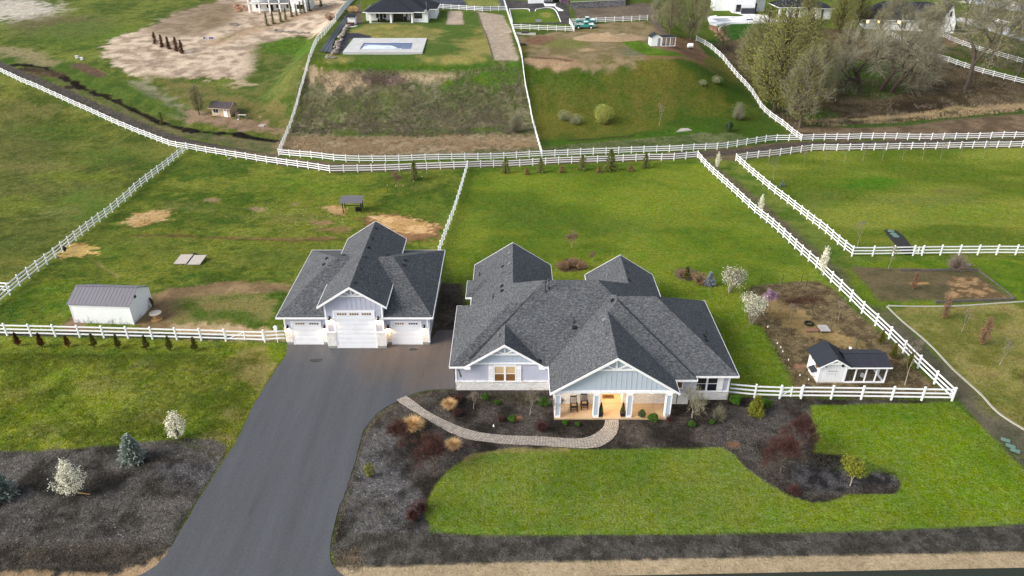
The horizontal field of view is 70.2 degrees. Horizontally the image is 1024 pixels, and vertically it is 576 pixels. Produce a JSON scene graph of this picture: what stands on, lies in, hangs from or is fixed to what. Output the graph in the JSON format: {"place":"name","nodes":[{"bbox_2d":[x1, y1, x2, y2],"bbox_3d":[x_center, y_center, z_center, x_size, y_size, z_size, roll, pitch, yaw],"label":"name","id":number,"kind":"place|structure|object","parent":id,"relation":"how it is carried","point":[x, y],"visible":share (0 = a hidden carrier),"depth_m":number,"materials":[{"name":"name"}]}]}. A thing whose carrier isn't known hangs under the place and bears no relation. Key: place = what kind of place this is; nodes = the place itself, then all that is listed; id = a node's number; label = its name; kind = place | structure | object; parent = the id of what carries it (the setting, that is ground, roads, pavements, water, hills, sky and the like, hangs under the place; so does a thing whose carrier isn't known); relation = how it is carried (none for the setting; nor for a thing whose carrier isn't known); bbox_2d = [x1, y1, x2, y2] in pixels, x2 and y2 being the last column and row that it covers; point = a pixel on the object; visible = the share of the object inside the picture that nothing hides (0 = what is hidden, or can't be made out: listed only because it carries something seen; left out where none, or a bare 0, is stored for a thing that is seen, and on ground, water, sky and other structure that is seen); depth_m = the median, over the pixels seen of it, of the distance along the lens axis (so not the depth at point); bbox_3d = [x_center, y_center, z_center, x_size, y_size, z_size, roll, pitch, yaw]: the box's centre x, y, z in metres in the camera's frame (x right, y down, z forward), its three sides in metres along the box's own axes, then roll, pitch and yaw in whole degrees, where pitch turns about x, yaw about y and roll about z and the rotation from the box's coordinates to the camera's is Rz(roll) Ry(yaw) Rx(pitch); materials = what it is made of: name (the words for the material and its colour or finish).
{"place":"outdoors","nodes":[
{"label":"outdoors","id":0,"kind":"place"},
{"bbox_2d":[138,330,454,575],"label":"driveway","id":1,"kind":"structure","parent":0,"point":[269,501],"depth_m":56.01,"materials":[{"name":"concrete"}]},
{"bbox_2d":[403,414,426,432],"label":"ornamental grass","id":2,"kind":"object","parent":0,"point":[413,422],"depth_m":58.86,"materials":[{"name":"beige plant"}]},
{"bbox_2d":[0,0,1023,575],"bbox_3d":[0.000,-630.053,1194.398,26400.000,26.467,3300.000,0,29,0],"label":"ground","id":3,"kind":"structure","parent":0,"point":[938,484],"depth_m":89.44,"materials":[{"name":"green plant"}]},
{"bbox_2d":[0,472,19,501],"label":"blue spruce","id":4,"kind":"object","parent":3,"relation":"on","point":[5,487],"visible":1,"depth_m":52.42,"materials":[{"name":"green plant"}]},
{"bbox_2d":[47,457,86,496],"bbox_3d":[-31.687,13.539,52.027,2.430,3.808,2.429,0,29,0],"label":"blossom tree","id":5,"kind":"object","parent":3,"relation":"on","point":[66,473],"visible":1,"depth_m":51.80,"materials":[{"name":"white plant"}]},
{"bbox_2d":[0,144,186,299],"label":"rail fence","id":6,"kind":"object","parent":3,"relation":"on","point":[45,259],"visible":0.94,"depth_m":98.60,"materials":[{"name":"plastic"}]},
{"bbox_2d":[0,68,187,149],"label":"rail fence","id":7,"kind":"object","parent":3,"relation":"on","point":[95,112],"visible":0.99,"depth_m":156.06,"materials":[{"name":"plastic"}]},
{"bbox_2d":[66,284,151,324],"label":"storage shed","id":8,"kind":"structure","parent":3,"relation":"on","point":[110,304],"depth_m":73.12,"materials":[{"name":"grey metal"}]},
{"bbox_2d":[0,323,226,341],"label":"rail fence","id":9,"kind":"object","parent":3,"relation":"on","point":[101,331],"visible":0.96,"depth_m":70.75,"materials":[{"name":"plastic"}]},
{"bbox_2d":[116,433,146,467],"bbox_3d":[-29.245,12.235,55.569,2.289,2.637,2.283,-15,33,-25],"label":"blue spruce","id":10,"kind":"object","parent":3,"relation":"on","point":[129,448],"visible":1,"depth_m":55.45,"materials":[{"name":"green plant"}]},
{"bbox_2d":[164,410,185,439],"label":"blossom tree","id":11,"kind":"object","parent":3,"relation":"on","point":[171,432],"visible":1,"depth_m":57.40,"materials":[{"name":"white plant"}]},
{"bbox_2d":[187,86,204,114],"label":"budding tree","id":12,"kind":"object","parent":3,"relation":"on","point":[195,102],"visible":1,"depth_m":154.87,"materials":[{"name":"green plant"}]},
{"bbox_2d":[208,101,238,116],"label":"garden shed","id":13,"kind":"structure","parent":3,"relation":"on","point":[225,109],"depth_m":155.53,"materials":[{"name":"brown wood"}]},
{"bbox_2d":[186,143,330,172],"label":"rail fence","id":14,"kind":"object","parent":3,"relation":"on","point":[266,161],"visible":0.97,"depth_m":133.81,"materials":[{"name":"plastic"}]},
{"bbox_2d":[262,329,284,342],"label":"rail fence","id":15,"kind":"object","parent":3,"relation":"on","point":[264,338],"visible":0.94,"depth_m":70.20,"materials":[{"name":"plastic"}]},
{"bbox_2d":[224,330,263,340],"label":"rail gate","id":16,"kind":"structure","parent":15,"relation":"attached to","point":[233,335],"depth_m":70.25,"materials":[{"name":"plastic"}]},
{"bbox_2d":[247,0,314,12],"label":"walkout house","id":17,"kind":"structure","parent":3,"relation":"on","point":[267,5],"depth_m":229.35,"materials":[{"name":"white glass"}]},
{"bbox_2d":[278,17,335,152],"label":"rail fence","id":18,"kind":"object","parent":3,"relation":"on","point":[305,71],"visible":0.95,"depth_m":159.31,"materials":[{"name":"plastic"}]},
{"bbox_2d":[320,15,347,51],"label":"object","id":19,"kind":"object","parent":3,"relation":"on","point":[327,47],"visible":0.89,"depth_m":180.00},
{"bbox_2d":[340,195,363,212],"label":"feed shelter","id":20,"kind":"object","parent":3,"relation":"on","point":[351,199],"visible":1,"depth_m":108.86,"materials":[{"name":"grey metal"}]},
{"bbox_2d":[275,221,444,347],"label":"detached garage","id":21,"kind":"structure","parent":3,"relation":"on","point":[374,284],"depth_m":69.60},
{"bbox_2d":[292,322,322,343],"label":"garage door","id":22,"kind":"structure","parent":21,"relation":"in","point":[304,332],"depth_m":69.51,"materials":[{"name":"white metal"}]},
{"bbox_2d":[334,312,376,347],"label":"garage door","id":23,"kind":"structure","parent":21,"relation":"in","point":[354,329],"depth_m":68.61,"materials":[{"name":"white metal"}]},
{"bbox_2d":[392,322,420,343],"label":"garage door","id":24,"kind":"structure","parent":21,"relation":"in","point":[403,332],"depth_m":69.51,"materials":[{"name":"white metal"}]},
{"bbox_2d":[343,38,426,54],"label":"swimming pool","id":25,"kind":"structure","parent":3,"relation":"on","point":[382,46],"depth_m":171.25,"materials":[{"name":"concrete"}]},
{"bbox_2d":[384,418,412,447],"bbox_3d":[-8.607,11.482,56.840,2.566,2.981,2.562,19,34,30],"label":"plum tree","id":26,"kind":"object","parent":3,"relation":"on","point":[398,427],"visible":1,"depth_m":56.28,"materials":[{"name":"brown plant"}]},
{"bbox_2d":[330,160,467,171],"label":"rail fence","id":27,"kind":"object","parent":3,"relation":"on","point":[385,167],"visible":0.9,"depth_m":128.53,"materials":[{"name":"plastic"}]},
{"bbox_2d":[362,0,439,22],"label":"patio house","id":28,"kind":"structure","parent":3,"relation":"on","point":[425,11],"depth_m":194.11,"materials":[{"name":"paint"}]},
{"bbox_2d":[277,148,542,162],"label":"rail fence","id":29,"kind":"object","parent":3,"relation":"on","point":[398,158],"visible":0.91,"depth_m":134.04,"materials":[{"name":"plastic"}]},
{"bbox_2d":[292,66,528,136],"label":"dry brush","id":30,"kind":"object","parent":3,"relation":"on","point":[406,121],"visible":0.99,"depth_m":155.28,"materials":[{"name":"brown plant"}]},
{"bbox_2d":[292,71,531,136],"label":"sagebrush","id":31,"kind":"object","parent":3,"relation":"on","point":[387,129],"visible":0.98,"depth_m":155.67,"materials":[{"name":"green plant"}]},
{"bbox_2d":[405,505,423,521],"bbox_3d":[-6.968,15.740,50.801,1.305,1.116,1.292,14,32,24],"label":"shrub","id":32,"kind":"object","parent":3,"relation":"on","point":[412,515],"visible":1,"depth_m":50.70,"materials":[{"name":"red plant"}]},
{"bbox_2d":[1,411,849,564],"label":"mulch debris","id":33,"kind":"object","parent":3,"relation":"on","point":[341,508],"visible":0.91,"depth_m":52.59,"materials":[{"name":"brown wood"}]},
{"bbox_2d":[410,430,448,471],"bbox_3d":[-6.132,12.326,54.425,3.406,3.911,3.977,17,34,28],"label":"plum tree","id":34,"kind":"object","parent":3,"relation":"on","point":[436,444],"visible":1,"depth_m":53.90,"materials":[{"name":"brown plant"}]},
{"bbox_2d":[132,66,750,154],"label":"green weeds","id":35,"kind":"object","parent":3,"relation":"on","point":[641,141],"visible":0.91,"depth_m":151.20,"materials":[{"name":"green plant"}]},
{"bbox_2d":[438,162,467,249],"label":"rail fence","id":36,"kind":"object","parent":3,"relation":"on","point":[453,209],"visible":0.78,"depth_m":106.95,"materials":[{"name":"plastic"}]},
{"bbox_2d":[397,396,618,447],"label":"path","id":37,"kind":"structure","parent":3,"relation":"on","point":[606,433],"depth_m":58.51,"materials":[{"name":"beige stone"}]},
{"bbox_2d":[508,111,524,131],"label":"bare shrub","id":38,"kind":"object","parent":3,"relation":"on","point":[516,124],"visible":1,"depth_m":148.93,"materials":[{"name":"grey plant"}]},
{"bbox_2d":[504,0,541,152],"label":"rail fence","id":39,"kind":"object","parent":3,"relation":"on","point":[517,41],"visible":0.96,"depth_m":159.12,"materials":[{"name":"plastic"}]},
{"bbox_2d":[468,150,698,167],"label":"rail fence","id":40,"kind":"object","parent":3,"relation":"on","point":[571,159],"visible":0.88,"depth_m":132.75,"materials":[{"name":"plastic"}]},
{"bbox_2d":[449,242,739,419],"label":"ranch house","id":41,"kind":"structure","parent":3,"relation":"on","point":[620,328],"depth_m":63.18,"materials":[{"name":"grey"}]},
{"bbox_2d":[493,365,515,380],"bbox_3d":[-0.610,7.416,63.082,2.024,1.784,0.090,0,29,0],"label":"window","id":42,"kind":"structure","parent":41,"relation":"in","point":[501,372],"depth_m":63.04,"materials":[{"name":"beige glass"}]},
{"bbox_2d":[694,378,718,391],"bbox_3d":[16.585,8.124,61.931,1.970,1.710,0.090,0,29,0],"label":"window","id":43,"kind":"structure","parent":41,"relation":"in","point":[709,384],"depth_m":62.00,"materials":[{"name":"black glass"}]},
{"bbox_2d":[571,0,625,8],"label":"retaining wall","id":44,"kind":"structure","parent":3,"relation":"on","point":[594,4],"depth_m":209.90,"materials":[{"name":"concrete"}]},
{"bbox_2d":[594,104,614,123],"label":"willow bush","id":45,"kind":"object","parent":3,"relation":"on","point":[603,118],"visible":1,"depth_m":152.05,"materials":[{"name":"green plant"}]},
{"bbox_2d":[573,32,646,41],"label":"soil heap","id":46,"kind":"object","parent":3,"relation":"on","point":[607,37],"visible":1,"depth_m":178.95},
{"bbox_2d":[602,148,618,172],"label":"young pine","id":47,"kind":"object","parent":3,"relation":"on","point":[611,154],"visible":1,"depth_m":127.83,"materials":[{"name":"green plant"}]},
{"bbox_2d":[283,103,1023,155],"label":"dry grass","id":48,"kind":"structure","parent":3,"relation":"on","point":[347,146],"depth_m":144.97,"materials":[{"name":"plant"}]},
{"bbox_2d":[648,32,675,45],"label":"garden shed","id":49,"kind":"structure","parent":3,"relation":"on","point":[655,39],"depth_m":172.48,"materials":[{"name":"white wood"}]},
{"bbox_2d":[650,0,677,26],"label":"bare tree","id":50,"kind":"object","parent":3,"relation":"on","point":[655,6],"visible":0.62,"depth_m":192.48,"materials":[{"name":"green plant"}]},
{"bbox_2d":[660,0,683,33],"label":"budding tree","id":51,"kind":"object","parent":3,"relation":"on","point":[669,23],"visible":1,"depth_m":186.33,"materials":[{"name":"green plant"}]},
{"bbox_2d":[542,134,802,156],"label":"rail fence","id":52,"kind":"object","parent":3,"relation":"on","point":[682,145],"visible":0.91,"depth_m":138.58,"materials":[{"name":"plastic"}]},
{"bbox_2d":[677,0,713,40],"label":"budding tree","id":53,"kind":"object","parent":3,"relation":"on","point":[692,29],"visible":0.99,"depth_m":186.43,"materials":[{"name":"green plant"}]},
{"bbox_2d":[682,383,709,417],"bbox_3d":[15.127,9.421,59.783,2.702,3.556,3.400,-18,34,-29],"label":"young tree","id":54,"kind":"object","parent":3,"relation":"on","point":[699,401],"visible":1,"depth_m":59.55,"materials":[{"name":"grey plant"}]},
{"bbox_2d":[715,23,731,49],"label":"budding tree","id":55,"kind":"object","parent":3,"relation":"on","point":[723,39],"visible":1,"depth_m":191.10,"materials":[{"name":"green plant"}]},
{"bbox_2d":[721,265,747,292],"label":"blossom shrub","id":56,"kind":"object","parent":3,"relation":"on","point":[736,276],"visible":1,"depth_m":77.90,"materials":[{"name":"white plant"}]},
{"bbox_2d":[710,0,765,13],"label":"neighbour house","id":57,"kind":"structure","parent":3,"relation":"on","point":[744,6],"depth_m":232.26,"materials":[{"name":"white paint"}]},
{"bbox_2d":[707,13,776,25],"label":"patio","id":58,"kind":"structure","parent":3,"relation":"on","point":[712,21],"depth_m":221.77,"materials":[{"name":"white concrete"}]},
{"bbox_2d":[734,25,761,76],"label":"budding tree","id":59,"kind":"object","parent":3,"relation":"on","point":[742,45],"visible":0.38,"depth_m":174.72,"materials":[{"name":"green plant"}]},
{"bbox_2d":[696,35,801,138],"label":"rail fence","id":60,"kind":"object","parent":3,"relation":"on","point":[741,77],"visible":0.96,"depth_m":167.45,"materials":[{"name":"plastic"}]},
{"bbox_2d":[740,291,770,324],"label":"blossom shrub","id":61,"kind":"object","parent":3,"relation":"on","point":[757,304],"visible":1,"depth_m":71.87,"materials":[{"name":"white plant"}]},
{"bbox_2d":[729,383,782,398],"bbox_3d":[20.994,9.001,62.739,4.368,1.890,0.245,3,29,5],"label":"rail fence","id":62,"kind":"object","parent":3,"relation":"on","point":[755,393],"visible":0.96,"depth_m":62.60,"materials":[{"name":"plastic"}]},
{"bbox_2d":[747,394,765,418],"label":"golden conifer","id":63,"kind":"object","parent":3,"relation":"on","point":[756,405],"visible":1,"depth_m":60.48,"materials":[{"name":"yellow plant"}]},
{"bbox_2d":[735,1,790,84],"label":"willow tree","id":64,"kind":"object","parent":3,"relation":"on","point":[763,27],"visible":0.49,"depth_m":167.75,"materials":[{"name":"green plant"}]},
{"bbox_2d":[737,0,826,112],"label":"willow tree","id":65,"kind":"object","parent":3,"relation":"on","point":[775,89],"visible":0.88,"depth_m":153.03,"materials":[{"name":"green plant"}]},
{"bbox_2d":[759,430,805,473],"bbox_3d":[20.011,12.326,54.419,3.466,4.033,3.472,5,30,9],"label":"plum tree","id":66,"kind":"object","parent":3,"relation":"on","point":[787,443],"visible":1,"depth_m":53.62,"materials":[{"name":"red plant"}]},
{"bbox_2d":[736,155,854,255],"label":"rail fence","id":67,"kind":"object","parent":3,"relation":"on","point":[807,213],"visible":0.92,"depth_m":108.14,"materials":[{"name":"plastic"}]},
{"bbox_2d":[768,0,831,18],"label":"pool house","id":68,"kind":"structure","parent":3,"relation":"on","point":[824,7],"depth_m":224.56,"materials":[{"name":"white wood"}]},
{"bbox_2d":[777,412,823,457],"bbox_3d":[22.302,11.523,56.159,3.170,3.682,3.164,-7,30,-13],"label":"plum tree","id":69,"kind":"object","parent":3,"relation":"on","point":[804,423],"visible":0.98,"depth_m":55.86,"materials":[{"name":"red plant"}]},
{"bbox_2d":[773,39,835,128],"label":"budding tree","id":70,"kind":"object","parent":3,"relation":"on","point":[801,113],"visible":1,"depth_m":148.00,"materials":[{"name":"grey plant"}]},
{"bbox_2d":[775,0,839,87],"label":"willow tree","id":71,"kind":"object","parent":3,"relation":"on","point":[819,25],"visible":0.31,"depth_m":166.63,"materials":[{"name":"green plant"}]},
{"bbox_2d":[796,0,821,19],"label":"willow tree","id":72,"kind":"object","parent":3,"relation":"on","point":[809,7],"visible":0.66,"depth_m":215.63,"materials":[{"name":"green plant"}]},
{"bbox_2d":[803,35,842,93],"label":"budding tree","id":73,"kind":"object","parent":3,"relation":"on","point":[831,50],"visible":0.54,"depth_m":163.04,"materials":[{"name":"green plant"}]},
{"bbox_2d":[698,152,957,401],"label":"rail fence","id":74,"kind":"object","parent":3,"relation":"on","point":[876,323],"visible":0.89,"depth_m":78.48,"materials":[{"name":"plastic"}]},
{"bbox_2d":[826,0,862,32],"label":"willow tree","id":75,"kind":"object","parent":3,"relation":"on","point":[846,4],"visible":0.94,"depth_m":204.85,"materials":[{"name":"green plant"}]},
{"bbox_2d":[806,340,892,382],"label":"chicken coop","id":76,"kind":"structure","parent":3,"relation":"on","point":[828,362],"depth_m":64.44,"materials":[{"name":"grey wood"}]},
{"bbox_2d":[835,17,868,71],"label":"budding tree","id":77,"kind":"object","parent":3,"relation":"on","point":[853,28],"visible":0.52,"depth_m":178.45,"materials":[{"name":"green plant"}]},
{"bbox_2d":[840,452,867,485],"bbox_3d":[24.894,13.416,53.178,1.641,3.073,2.232,0,29,0],"label":"young tree","id":78,"kind":"object","parent":3,"relation":"on","point":[854,465],"visible":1,"depth_m":52.52,"materials":[{"name":"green plant"}]},
{"bbox_2d":[847,0,873,26],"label":"willow tree","id":79,"kind":"object","parent":3,"relation":"on","point":[865,4],"visible":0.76,"depth_m":209.89,"materials":[{"name":"green plant"}]},
{"bbox_2d":[829,22,899,93],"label":"bare tree","id":80,"kind":"object","parent":3,"relation":"on","point":[845,57],"visible":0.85,"depth_m":166.58,"materials":[{"name":"grey plant"}]},
{"bbox_2d":[800,385,954,400],"bbox_3d":[31.319,9.151,62.471,12.958,1.890,0.191,1,29,1],"label":"rail fence","id":81,"kind":"object","parent":3,"relation":"on","point":[893,392],"visible":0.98,"depth_m":62.34,"materials":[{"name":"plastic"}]},
{"bbox_2d":[735,140,1023,160],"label":"rail fence","id":82,"kind":"object","parent":3,"relation":"on","point":[874,148],"visible":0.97,"depth_m":139.84,"materials":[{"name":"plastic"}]},
{"bbox_2d":[865,6,897,59],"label":"budding tree","id":83,"kind":"object","parent":3,"relation":"on","point":[877,17],"visible":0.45,"depth_m":184.73,"materials":[{"name":"green plant"}]},
{"bbox_2d":[853,245,916,255],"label":"rail fence","id":84,"kind":"object","parent":3,"relation":"on","point":[912,253],"visible":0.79,"depth_m":90.34,"materials":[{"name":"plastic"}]},
{"bbox_2d":[755,40,1023,130],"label":"woodland litter","id":85,"kind":"object","parent":3,"relation":"on","point":[894,82],"visible":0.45,"depth_m":168.16,"materials":[{"name":"brown plant"}]},
{"bbox_2d":[884,229,912,254],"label":"ground mat","id":86,"kind":"object","parent":3,"relation":"on","point":[897,238],"visible":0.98,"depth_m":96.97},
{"bbox_2d":[861,7,946,94],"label":"bare tree","id":87,"kind":"object","parent":3,"relation":"on","point":[889,77],"visible":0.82,"depth_m":165.68,"materials":[{"name":"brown plant"}]},
{"bbox_2d":[856,1,956,33],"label":"gabled house","id":88,"kind":"structure","parent":3,"relation":"on","point":[876,7],"depth_m":210.73,"materials":[{"name":"white paint"}]},
{"bbox_2d":[878,0,934,49],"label":"bare tree","id":89,"kind":"object","parent":3,"relation":"on","point":[904,10],"visible":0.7,"depth_m":190.70,"materials":[{"name":"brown plant"}]},
{"bbox_2d":[802,131,1023,140],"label":"rail fence","id":90,"kind":"object","parent":3,"relation":"on","point":[897,133],"visible":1,"depth_m":146.14,"materials":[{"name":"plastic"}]},
{"bbox_2d":[874,21,952,92],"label":"bare tree","id":91,"kind":"object","parent":3,"relation":"on","point":[903,77],"visible":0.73,"depth_m":166.14,"materials":[{"name":"brown plant"}]},
{"bbox_2d":[906,1,949,63],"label":"bare tree","id":92,"kind":"object","parent":3,"relation":"on","point":[928,14],"visible":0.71,"depth_m":180.42,"materials":[{"name":"brown plant"}]},
{"bbox_2d":[900,268,978,271],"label":"timber edge","id":93,"kind":"object","parent":3,"relation":"on","point":[969,269],"visible":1,"depth_m":85.31,"materials":[{"name":"wood"}]},
{"bbox_2d":[886,306,1023,429],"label":"edging","id":94,"kind":"object","parent":3,"relation":"on","point":[958,374],"visible":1,"depth_m":66.08,"materials":[{"name":"concrete"}]},
{"bbox_2d":[887,30,1023,82],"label":"rail fence","id":95,"kind":"object","parent":3,"relation":"on","point":[979,67],"visible":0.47,"depth_m":180.62,"materials":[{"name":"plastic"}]},
{"bbox_2d":[888,301,1023,306],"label":"edging","id":96,"kind":"object","parent":3,"relation":"on","point":[956,305],"visible":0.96,"depth_m":76.51,"materials":[{"name":"concrete"}]},
{"bbox_2d":[945,252,972,271],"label":"bare shrub","id":97,"kind":"object","parent":3,"relation":"on","point":[958,263],"visible":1,"depth_m":85.37,"materials":[{"name":"brown plant"}]},
{"bbox_2d":[921,244,1023,255],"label":"rail fence","id":98,"kind":"object","parent":3,"relation":"on","point":[978,252],"visible":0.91,"depth_m":90.61,"materials":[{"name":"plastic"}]},
{"bbox_2d":[922,0,1023,90],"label":"bare tree","id":99,"kind":"object","parent":3,"relation":"on","point":[989,16],"visible":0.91,"depth_m":164.34,"materials":[{"name":"grey plant"}]},
{"bbox_2d":[935,298,1013,303],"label":"timber edge","id":100,"kind":"object","parent":3,"relation":"on","point":[976,300],"visible":0.98,"depth_m":77.19,"materials":[{"name":"brown wood"}]},
{"bbox_2d":[979,316,994,345],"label":"young tree","id":101,"kind":"object","parent":3,"relation":"on","point":[985,331],"visible":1,"depth_m":69.15,"materials":[{"name":"brown plant"}]},
{"bbox_2d":[965,0,1023,67],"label":"bare tree","id":102,"kind":"object","parent":3,"relation":"on","point":[1012,48],"visible":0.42,"depth_m":184.11,"materials":[{"name":"brown plant"}]},
{"bbox_2d":[998,0,1023,79],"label":"bare tree","id":103,"kind":"object","parent":3,"relation":"on","point":[1022,65],"visible":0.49,"depth_m":175.72,"materials":[{"name":"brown plant"}]},
{"bbox_2d":[625,568,1023,575],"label":"road","id":104,"kind":"structure","parent":0,"point":[982,572],"depth_m":46.97,"materials":[{"name":"grey asphalt"}]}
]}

